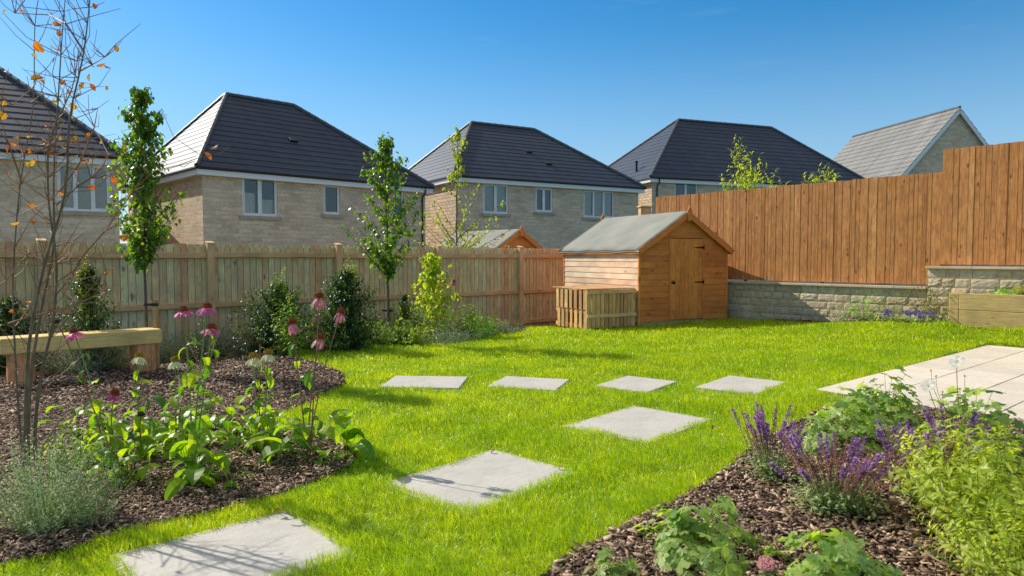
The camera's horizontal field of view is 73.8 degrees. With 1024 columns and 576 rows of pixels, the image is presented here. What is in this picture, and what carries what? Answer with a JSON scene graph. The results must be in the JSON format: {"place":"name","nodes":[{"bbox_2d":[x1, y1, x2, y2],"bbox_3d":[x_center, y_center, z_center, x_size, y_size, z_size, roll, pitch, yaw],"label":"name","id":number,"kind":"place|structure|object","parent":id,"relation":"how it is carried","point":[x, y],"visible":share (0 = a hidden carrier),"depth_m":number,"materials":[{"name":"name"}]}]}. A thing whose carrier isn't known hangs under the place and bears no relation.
{"place":"outdoors","nodes":[
{"label":"outdoors","id":0,"kind":"place"},
{"bbox_2d":[0,317,1023,575],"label":"lawn","id":1,"kind":"structure","parent":0,"point":[974,332],"depth_m":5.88,"materials":[{"name":"green plant"}]},
{"bbox_2d":[107,510,357,575],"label":"stepping stone","id":2,"kind":"object","parent":1,"relation":"on","point":[258,546],"visible":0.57,"depth_m":3.71,"materials":[{"name":"concrete"}]},
{"bbox_2d":[0,325,525,564],"bbox_3d":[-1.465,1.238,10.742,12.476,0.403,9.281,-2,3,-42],"label":"bark mulch","id":3,"kind":"object","parent":1,"relation":"on","point":[5,437],"visible":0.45,"depth_m":5.74,"materials":[{"name":"brown wood"}]},
{"bbox_2d":[0,296,74,375],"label":"shrub","id":4,"kind":"object","parent":3,"relation":"on","point":[5,314],"visible":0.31,"depth_m":9.69,"materials":[{"name":"green plant"}]},
{"bbox_2d":[0,421,124,537],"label":"lavender bush","id":5,"kind":"object","parent":3,"relation":"on","point":[44,510],"visible":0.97,"depth_m":3.95,"materials":[{"name":"green plant"}]},
{"bbox_2d":[17,424,124,470],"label":"perennial","id":6,"kind":"object","parent":3,"relation":"on","point":[80,454],"visible":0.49,"depth_m":5.10,"materials":[{"name":"green plant"}]},
{"bbox_2d":[37,405,109,443],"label":"coneflower","id":7,"kind":"object","parent":3,"relation":"on","point":[62,423],"visible":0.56,"depth_m":5.75,"materials":[{"name":"green plant"}]},
{"bbox_2d":[0,327,161,385],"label":"garden bench","id":8,"kind":"object","parent":3,"relation":"on","point":[145,341],"visible":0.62,"depth_m":9.06,"materials":[{"name":"brown wood"}]},
{"bbox_2d":[35,347,126,373],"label":"lavender bush","id":9,"kind":"object","parent":3,"relation":"on","point":[64,366],"visible":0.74,"depth_m":9.37,"materials":[{"name":"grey plant"}]},
{"bbox_2d":[48,265,126,371],"bbox_3d":[-5.976,0.439,9.751,0.938,1.563,1.060,0,3,0],"label":"shrub","id":10,"kind":"object","parent":3,"relation":"on","point":[101,319],"visible":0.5,"depth_m":9.70,"materials":[{"name":"green plant"}]},
{"bbox_2d":[74,251,100,356],"bbox_3d":[-6.047,0.337,9.725,0.341,1.712,0.358,-2,3,-34],"label":"new growth","id":11,"kind":"object","parent":10,"relation":"attached to","point":[81,289],"visible":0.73,"depth_m":9.66,"materials":[{"name":"green plant"}]},
{"bbox_2d":[48,461,136,526],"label":"lavender bush","id":12,"kind":"object","parent":3,"relation":"on","point":[94,514],"visible":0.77,"depth_m":4.05,"materials":[{"name":"green plant"}]},
{"bbox_2d":[56,321,129,369],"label":"lavender bush","id":13,"kind":"object","parent":3,"relation":"on","point":[114,363],"visible":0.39,"depth_m":9.71,"materials":[{"name":"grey plant"}]},
{"bbox_2d":[54,319,144,470],"bbox_3d":[-3.093,0.839,5.249,0.742,1.214,0.502,2,3,36],"label":"coneflower","id":14,"kind":"object","parent":3,"relation":"on","point":[122,431],"visible":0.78,"depth_m":5.09,"materials":[{"name":"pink plant"}]},
{"bbox_2d":[73,401,136,436],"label":"coneflower","id":15,"kind":"object","parent":3,"relation":"on","point":[86,405],"visible":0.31,"depth_m":5.99,"materials":[{"name":"green plant"}]},
{"bbox_2d":[0,0,234,500],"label":"amelanchier","id":16,"kind":"object","parent":3,"relation":"on","point":[29,367],"visible":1,"depth_m":4.37,"materials":[{"name":"brown plant"}]},
{"bbox_2d":[84,439,164,489],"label":"coneflower","id":17,"kind":"object","parent":3,"relation":"on","point":[140,470],"visible":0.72,"depth_m":4.71,"materials":[{"name":"green plant"}]},
{"bbox_2d":[111,351,173,461],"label":"coneflower","id":18,"kind":"object","parent":3,"relation":"on","point":[138,429],"visible":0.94,"depth_m":5.29,"materials":[{"name":"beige plant"}]},
{"bbox_2d":[103,86,191,327],"bbox_3d":[-5.293,-0.845,9.906,1.072,4.097,1.164,-2,3,-33],"label":"pear tree","id":19,"kind":"object","parent":3,"relation":"on","point":[141,99],"visible":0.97,"depth_m":9.72,"materials":[{"name":"green plant"}]},
{"bbox_2d":[144,299,159,369],"bbox_3d":[-5.182,0.724,9.822,0.202,1.129,0.083,0,3,0],"label":"tree stake","id":20,"kind":"object","parent":3,"relation":"on","point":[154,304],"visible":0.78,"depth_m":9.79,"materials":[{"name":"brown wood"}]},
{"bbox_2d":[135,395,202,446],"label":"coneflower","id":21,"kind":"object","parent":3,"relation":"on","point":[160,400],"visible":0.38,"depth_m":5.75,"materials":[{"name":"green plant"}]},
{"bbox_2d":[139,356,215,459],"bbox_3d":[-2.576,0.982,5.356,0.541,0.880,0.367,0,3,0],"label":"coneflower","id":22,"kind":"object","parent":3,"relation":"on","point":[173,402],"visible":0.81,"depth_m":5.40,"materials":[{"name":"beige plant"}]},
{"bbox_2d":[159,330,197,363],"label":"lavender bush","id":23,"kind":"object","parent":3,"relation":"on","point":[164,357],"visible":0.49,"depth_m":11.20,"materials":[{"name":"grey plant"}]},
{"bbox_2d":[135,414,246,481],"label":"coneflower","id":24,"kind":"object","parent":3,"relation":"on","point":[221,460],"visible":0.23,"depth_m":4.94,"materials":[{"name":"green plant"}]},
{"bbox_2d":[161,302,232,500],"bbox_3d":[-2.137,0.759,4.656,0.492,1.337,0.597,1,3,16],"label":"coneflower","id":25,"kind":"object","parent":3,"relation":"on","point":[194,470],"visible":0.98,"depth_m":4.67,"materials":[{"name":"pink plant"}]},
{"bbox_2d":[174,325,245,358],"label":"lavender bush","id":26,"kind":"object","parent":3,"relation":"on","point":[199,347],"visible":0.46,"depth_m":12.69,"materials":[{"name":"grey plant"}]},
{"bbox_2d":[164,308,256,364],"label":"shrub","id":27,"kind":"object","parent":3,"relation":"on","point":[206,350],"visible":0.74,"depth_m":10.46,"materials":[{"name":"green plant"}]},
{"bbox_2d":[177,397,244,440],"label":"coneflower","id":28,"kind":"object","parent":3,"relation":"on","point":[217,422],"visible":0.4,"depth_m":6.00,"materials":[{"name":"green plant"}]},
{"bbox_2d":[197,442,252,491],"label":"coneflower","id":29,"kind":"object","parent":3,"relation":"on","point":[233,471],"visible":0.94,"depth_m":4.71,"materials":[{"name":"green plant"}]},
{"bbox_2d":[211,394,255,449],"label":"coneflower","id":30,"kind":"object","parent":3,"relation":"on","point":[230,411],"visible":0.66,"depth_m":5.73,"materials":[{"name":"green plant"}]},
{"bbox_2d":[218,332,264,356],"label":"lavender bush","id":31,"kind":"object","parent":3,"relation":"on","point":[237,350],"visible":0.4,"depth_m":12.03,"materials":[{"name":"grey plant"}]},
{"bbox_2d":[230,339,302,451],"bbox_3d":[-2.007,0.946,5.560,0.520,1.030,0.562,0,3,0],"label":"coneflower","id":32,"kind":"object","parent":3,"relation":"on","point":[256,421],"visible":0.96,"depth_m":5.55,"materials":[{"name":"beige plant"}]},
{"bbox_2d":[216,281,327,355],"bbox_3d":[-4.117,0.516,11.883,2.035,1.367,2.101,0,3,0],"label":"shrub","id":33,"kind":"object","parent":3,"relation":"on","point":[261,327],"visible":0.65,"depth_m":11.73,"materials":[{"name":"green plant"}]},
{"bbox_2d":[243,409,322,445],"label":"coneflower","id":34,"kind":"object","parent":3,"relation":"on","point":[283,420],"visible":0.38,"depth_m":5.71,"materials":[{"name":"green plant"}]},
{"bbox_2d":[270,299,302,355],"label":"perennial","id":35,"kind":"object","parent":3,"relation":"on","point":[282,341],"visible":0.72,"depth_m":11.27,"materials":[{"name":"green plant"}]},
{"bbox_2d":[272,288,316,356],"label":"perennial","id":36,"kind":"object","parent":3,"relation":"on","point":[292,343],"visible":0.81,"depth_m":11.11,"materials":[{"name":"green plant"}]},
{"bbox_2d":[244,292,345,462],"bbox_3d":[-1.690,0.731,5.315,0.774,1.410,0.640,0,3,0],"label":"coneflower","id":37,"kind":"object","parent":3,"relation":"on","point":[305,431],"visible":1,"depth_m":5.35,"materials":[{"name":"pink plant"}]},
{"bbox_2d":[264,409,378,469],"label":"coneflower","id":38,"kind":"object","parent":3,"relation":"on","point":[322,436],"visible":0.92,"depth_m":5.28,"materials":[{"name":"green plant"}]},
{"bbox_2d":[298,327,353,350],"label":"perennial","id":39,"kind":"object","parent":3,"relation":"on","point":[328,345],"visible":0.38,"depth_m":11.60,"materials":[{"name":"green plant"}]},
{"bbox_2d":[299,268,393,351],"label":"shrub","id":40,"kind":"object","parent":3,"relation":"on","point":[345,290],"visible":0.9,"depth_m":11.70,"materials":[{"name":"green plant"}]},
{"bbox_2d":[333,410,374,461],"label":"coneflower","id":41,"kind":"object","parent":3,"relation":"on","point":[342,420],"visible":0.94,"depth_m":5.33,"materials":[{"name":"green plant"}]},
{"bbox_2d":[340,132,425,342],"bbox_3d":[-2.436,-0.888,12.737,1.349,3.933,1.552,-2,3,-33],"label":"pear tree","id":42,"kind":"object","parent":3,"relation":"on","point":[386,145],"visible":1,"depth_m":12.57,"materials":[{"name":"green plant"}]},
{"bbox_2d":[363,319,405,345],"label":"perennial","id":43,"kind":"object","parent":3,"relation":"on","point":[389,337],"visible":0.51,"depth_m":12.29,"materials":[{"name":"green plant"}]},
{"bbox_2d":[373,318,427,344],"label":"perennial","id":44,"kind":"object","parent":3,"relation":"on","point":[404,329],"visible":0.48,"depth_m":12.56,"materials":[{"name":"green plant"}]},
{"bbox_2d":[393,293,419,333],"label":"shrub","id":45,"kind":"object","parent":3,"relation":"on","point":[403,299],"visible":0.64,"depth_m":13.62,"materials":[{"name":"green plant"}]},
{"bbox_2d":[395,326,436,347],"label":"perennial","id":46,"kind":"object","parent":3,"relation":"on","point":[409,338],"visible":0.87,"depth_m":12.42,"materials":[{"name":"green plant"}]},
{"bbox_2d":[392,252,480,337],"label":"shrub","id":47,"kind":"object","parent":3,"relation":"on","point":[429,288],"visible":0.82,"depth_m":14.10,"materials":[{"name":"yellow plant"}]},
{"bbox_2d":[402,295,473,340],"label":"perennial","id":48,"kind":"object","parent":3,"relation":"on","point":[435,315],"visible":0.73,"depth_m":13.50,"materials":[{"name":"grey plant"}]},
{"bbox_2d":[407,324,477,345],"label":"perennial","id":49,"kind":"object","parent":3,"relation":"on","point":[450,339],"visible":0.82,"depth_m":12.71,"materials":[{"name":"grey plant"}]},
{"bbox_2d":[427,322,491,342],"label":"perennial","id":50,"kind":"object","parent":3,"relation":"on","point":[474,335],"visible":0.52,"depth_m":13.35,"materials":[{"name":"green plant"}]},
{"bbox_2d":[447,302,495,333],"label":"perennial","id":51,"kind":"object","parent":3,"relation":"on","point":[465,320],"visible":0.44,"depth_m":14.61,"materials":[{"name":"green plant"}]},
{"bbox_2d":[461,314,505,338],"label":"perennial","id":52,"kind":"object","parent":3,"relation":"on","point":[486,328],"visible":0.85,"depth_m":13.85,"materials":[{"name":"green plant"}]},
{"bbox_2d":[488,314,524,333],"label":"perennial","id":53,"kind":"object","parent":3,"relation":"on","point":[506,325],"visible":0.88,"depth_m":14.36,"materials":[{"name":"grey plant"}]},
{"bbox_2d":[0,238,562,369],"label":"garden fence","id":54,"kind":"object","parent":1,"relation":"on","point":[515,283],"visible":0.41,"depth_m":13.61,"materials":[{"name":"brown wood"}]},
{"bbox_2d":[380,376,467,391],"bbox_3d":[-1.101,1.227,8.703,0.980,0.074,0.797,0,3,4],"label":"stepping stone","id":55,"kind":"object","parent":1,"relation":"on","point":[449,382],"visible":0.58,"depth_m":8.62,"materials":[{"name":"stone"}]},
{"bbox_2d":[382,450,578,518],"bbox_3d":[-0.214,1.412,4.959,0.892,0.074,1.162,2,3,42],"label":"stepping stone","id":56,"kind":"object","parent":1,"relation":"on","point":[481,476],"visible":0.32,"depth_m":4.93,"materials":[{"name":"concrete"}]},
{"bbox_2d":[488,376,569,392],"bbox_3d":[0.217,1.224,8.567,0.863,0.074,0.760,1,3,17],"label":"stepping stone","id":57,"kind":"object","parent":1,"relation":"on","point":[537,383],"visible":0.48,"depth_m":8.57,"materials":[{"name":"stone"}]},
{"bbox_2d":[552,285,636,330],"bbox_3d":[1.812,0.476,15.255,1.288,0.997,1.457,-1,3,-28],"label":"compost bin","id":58,"kind":"object","parent":1,"relation":"on","point":[595,306],"visible":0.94,"depth_m":14.73,"materials":[{"name":"brown wood"}]},
{"bbox_2d":[595,376,676,395],"bbox_3d":[1.554,1.223,8.499,0.698,0.074,0.867,2,3,37],"label":"stepping stone","id":59,"kind":"object","parent":1,"relation":"on","point":[634,383],"visible":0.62,"depth_m":8.48,"materials":[{"name":"stone"}]},
{"bbox_2d":[564,406,710,446],"bbox_3d":[1.238,1.331,6.583,0.923,0.074,1.198,2,3,43],"label":"stepping stone","id":60,"kind":"object","parent":1,"relation":"on","point":[643,423],"visible":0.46,"depth_m":6.56,"materials":[{"name":"stone"}]},
{"bbox_2d":[558,205,734,326],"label":"garden shed","id":61,"kind":"structure","parent":1,"relation":"on","point":[671,267],"depth_m":15.62,"materials":[{"name":"wood"}]},
{"bbox_2d":[670,238,704,319],"bbox_3d":[4.004,-0.206,15.539,0.992,1.829,0.050,-1,3,-28],"label":"door","id":62,"kind":"structure","parent":61,"relation":"in","point":[686,254],"depth_m":15.52,"materials":[{"name":"brown wood"}]},
{"bbox_2d":[696,376,785,394],"bbox_3d":[2.750,1.188,8.167,0.717,0.074,1.009,2,3,40],"label":"stepping stone","id":63,"kind":"object","parent":1,"relation":"on","point":[736,383],"visible":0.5,"depth_m":8.14,"materials":[{"name":"stone"}]},
{"bbox_2d":[540,400,1023,575],"bbox_3d":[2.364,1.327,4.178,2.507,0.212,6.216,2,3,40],"label":"bark mulch","id":64,"kind":"object","parent":1,"relation":"on","point":[649,553],"visible":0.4,"depth_m":3.89,"materials":[{"name":"brown wood"}]},
{"bbox_2d":[582,546,639,575],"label":"geranium","id":65,"kind":"object","parent":64,"relation":"on","point":[603,553],"visible":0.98,"depth_m":3.31,"materials":[{"name":"green plant"}]},
{"bbox_2d":[631,493,765,575],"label":"geranium","id":66,"kind":"object","parent":64,"relation":"on","point":[669,548],"visible":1,"depth_m":3.51,"materials":[{"name":"green plant"}]},
{"bbox_2d":[731,401,808,486],"bbox_3d":[1.799,1.096,4.796,0.466,0.564,0.472,3,4,45],"label":"salvia","id":67,"kind":"object","parent":64,"relation":"on","point":[765,469],"visible":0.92,"depth_m":4.76,"materials":[{"name":"purple plant"}]},
{"bbox_2d":[756,555,783,575],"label":"sedum","id":68,"kind":"object","parent":64,"relation":"on","point":[766,565],"visible":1,"depth_m":3.17,"materials":[{"name":"pink plant"}]},
{"bbox_2d":[762,528,902,575],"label":"geranium","id":69,"kind":"object","parent":64,"relation":"on","point":[853,556],"visible":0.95,"depth_m":3.08,"materials":[{"name":"green plant"}]},
{"bbox_2d":[768,420,912,522],"bbox_3d":[1.958,1.138,4.139,0.755,0.528,0.751,-1,3,-29],"label":"salvia","id":70,"kind":"object","parent":64,"relation":"on","point":[838,498],"visible":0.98,"depth_m":4.07,"materials":[{"name":"purple plant"}]},
{"bbox_2d":[790,386,916,458],"bbox_3d":[2.803,1.059,5.669,1.014,0.505,1.249,1,3,19],"label":"geranium","id":71,"kind":"object","parent":64,"relation":"on","point":[866,424],"visible":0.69,"depth_m":5.39,"materials":[{"name":"green plant"}]},
{"bbox_2d":[837,363,933,433],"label":"geranium","id":72,"kind":"object","parent":64,"relation":"on","point":[884,406],"visible":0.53,"depth_m":6.00,"materials":[{"name":"green plant"}]},
{"bbox_2d":[874,415,990,508],"bbox_3d":[2.588,1.093,4.260,0.577,0.545,0.569,-1,3,-25],"label":"salvia","id":73,"kind":"object","parent":64,"relation":"on","point":[916,438],"visible":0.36,"depth_m":4.28,"materials":[{"name":"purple plant"}]},
{"bbox_2d":[874,418,1023,550],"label":"spurge shrub","id":74,"kind":"object","parent":64,"relation":"on","point":[973,485],"visible":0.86,"depth_m":3.64,"materials":[{"name":"green plant"}]},
{"bbox_2d":[921,404,991,468],"bbox_3d":[3.191,1.078,4.942,0.428,0.484,0.421,1,3,16],"label":"salvia","id":75,"kind":"object","parent":64,"relation":"on","point":[971,420],"visible":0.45,"depth_m":4.86,"materials":[{"name":"purple plant"}]},
{"bbox_2d":[890,355,1023,475],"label":"anemone","id":76,"kind":"object","parent":64,"relation":"on","point":[998,415],"visible":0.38,"depth_m":4.91,"materials":[{"name":"green plant"}]},
{"bbox_2d":[911,496,1023,575],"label":"spurge shrub","id":77,"kind":"object","parent":64,"relation":"on","point":[985,562],"visible":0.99,"depth_m":3.15,"materials":[{"name":"green plant"}]},
{"bbox_2d":[727,281,926,322],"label":"stone wall","id":78,"kind":"structure","parent":1,"relation":"on","point":[750,300],"depth_m":14.90,"materials":[{"name":"beige stone"}]},
{"bbox_2d":[656,141,1023,283],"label":"garden fence","id":79,"kind":"object","parent":78,"relation":"on","point":[966,206],"visible":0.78,"depth_m":13.96,"materials":[{"name":"brown wood"}]},
{"bbox_2d":[774,318,957,324],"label":"bark mulch","id":80,"kind":"object","parent":1,"relation":"on","point":[859,320],"visible":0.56,"depth_m":13.71,"materials":[{"name":"brown wood"}]},
{"bbox_2d":[847,294,885,321],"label":"perennial","id":81,"kind":"object","parent":80,"relation":"on","point":[864,312],"visible":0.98,"depth_m":13.71,"materials":[{"name":"green plant"}]},
{"bbox_2d":[875,288,911,320],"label":"perennial","id":82,"kind":"object","parent":80,"relation":"on","point":[893,313],"visible":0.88,"depth_m":13.38,"materials":[{"name":"green plant"}]},
{"bbox_2d":[876,309,944,323],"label":"violet clump","id":83,"kind":"object","parent":80,"relation":"on","point":[907,314],"visible":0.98,"depth_m":12.88,"materials":[{"name":"purple plant"}]},
{"bbox_2d":[903,268,948,322],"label":"perennial","id":84,"kind":"object","parent":80,"relation":"on","point":[923,305],"visible":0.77,"depth_m":12.90,"materials":[{"name":"green plant"}]},
{"bbox_2d":[918,281,963,322],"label":"perennial","id":85,"kind":"object","parent":80,"relation":"on","point":[936,312],"visible":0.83,"depth_m":12.75,"materials":[{"name":"green plant"}]},
{"bbox_2d":[818,345,1023,421],"bbox_3d":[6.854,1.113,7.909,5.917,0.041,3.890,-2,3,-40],"label":"patio","id":86,"kind":"structure","parent":1,"relation":"on","point":[987,367],"depth_m":8.16,"materials":[{"name":"beige stone"}]},
{"bbox_2d":[925,266,1023,321],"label":"stone wall","id":87,"kind":"structure","parent":1,"relation":"on","point":[977,279],"depth_m":12.66,"materials":[{"name":"beige stone"}]},
{"bbox_2d":[949,292,1023,329],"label":"raised planter","id":88,"kind":"object","parent":1,"relation":"on","point":[985,310],"visible":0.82,"depth_m":12.00,"materials":[{"name":"beige wood"}]},
{"bbox_2d":[0,0,1023,243],"label":"sky","id":89,"kind":"structure","parent":0,"point":[600,78],"materials":[{"name":"blue"}]},
{"label":"ground","id":90,"kind":"structure","parent":0,"visible":0},
{"bbox_2d":[0,66,126,244],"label":"stone house","id":91,"kind":"structure","parent":90,"relation":"on","point":[78,207],"depth_m":21.14,"materials":[{"name":"stone"}]},
{"bbox_2d":[55,163,113,215],"bbox_3d":[-13.333,-3.053,21.270,1.654,1.601,0.257,-1,3,-30],"label":"window","id":92,"kind":"structure","parent":91,"relation":"in","point":[83,203],"depth_m":21.35,"materials":[{"name":"white plastic"}]},
{"bbox_2d":[120,92,434,246],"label":"stone house","id":93,"kind":"structure","parent":90,"relation":"on","point":[276,172],"depth_m":26.73,"materials":[{"name":"stone"}]},
{"bbox_2d":[239,179,281,220],"bbox_3d":[-9.403,-3.316,25.390,1.579,1.559,0.335,-2,4,-44],"label":"window","id":94,"kind":"structure","parent":93,"relation":"in","point":[267,209],"depth_m":25.36,"materials":[{"name":"white plastic"}]},
{"bbox_2d":[321,185,343,217],"bbox_3d":[-7.232,-3.473,27.370,0.968,1.322,0.180,-2,4,-44],"label":"window","id":95,"kind":"structure","parent":93,"relation":"in","point":[326,214],"depth_m":27.40,"materials":[{"name":"white plastic"}]},
{"bbox_2d":[403,125,514,247],"bbox_3d":[-1.643,-1.939,20.357,3.428,5.907,3.724,-1,3,-17],"label":"slender tree","id":96,"kind":"object","parent":90,"relation":"on","point":[457,158],"visible":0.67,"depth_m":20.49,"materials":[{"name":"green plant"}]},
{"bbox_2d":[435,225,543,248],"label":"garden shed","id":97,"kind":"structure","parent":90,"relation":"on","point":[514,238],"depth_m":22.31,"materials":[{"name":"wood"}]},
{"bbox_2d":[409,121,646,248],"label":"stone house","id":98,"kind":"structure","parent":90,"relation":"on","point":[550,191],"depth_m":33.74,"materials":[{"name":"stone"}]},
{"bbox_2d":[481,184,510,216],"bbox_3d":[-0.780,-4.100,31.942,1.584,1.517,0.257,-1,3,-30],"label":"window","id":99,"kind":"structure","parent":98,"relation":"in","point":[492,204],"depth_m":31.96,"materials":[{"name":"white plastic"}]},
{"bbox_2d":[533,187,555,214],"bbox_3d":[1.560,-4.226,33.253,1.237,1.323,0.180,-1,3,-30],"label":"window","id":100,"kind":"structure","parent":98,"relation":"in","point":[538,212],"depth_m":33.28,"materials":[{"name":"white plastic"}]},
{"bbox_2d":[582,190,613,219],"bbox_3d":[4.435,-4.220,34.978,2.209,1.505,0.257,-1,3,-30],"label":"window","id":101,"kind":"structure","parent":98,"relation":"in","point":[589,215],"depth_m":35.06,"materials":[{"name":"glass"}]},
{"bbox_2d":[608,118,870,284],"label":"stone house","id":102,"kind":"structure","parent":90,"relation":"on","point":[679,156],"depth_m":41.82,"materials":[{"name":"tile"}]},
{"bbox_2d":[719,134,788,280],"bbox_3d":[6.459,-1.532,18.145,2.111,5.047,1.000,0,3,-8],"label":"willow","id":103,"kind":"object","parent":90,"relation":"on","point":[748,180],"visible":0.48,"depth_m":17.95,"materials":[{"name":"green plant"}]},
{"bbox_2d":[802,165,837,282],"bbox_3d":[7.638,-1.009,16.822,0.902,4.120,0.920,0,3,0],"label":"willow","id":104,"kind":"object","parent":90,"relation":"on","point":[811,175],"visible":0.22,"depth_m":16.71,"materials":[{"name":"green plant"}]},
{"bbox_2d":[833,106,1013,285],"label":"stone house","id":105,"kind":"structure","parent":90,"relation":"on","point":[917,145],"depth_m":47.78,"materials":[{"name":"grey tile"}]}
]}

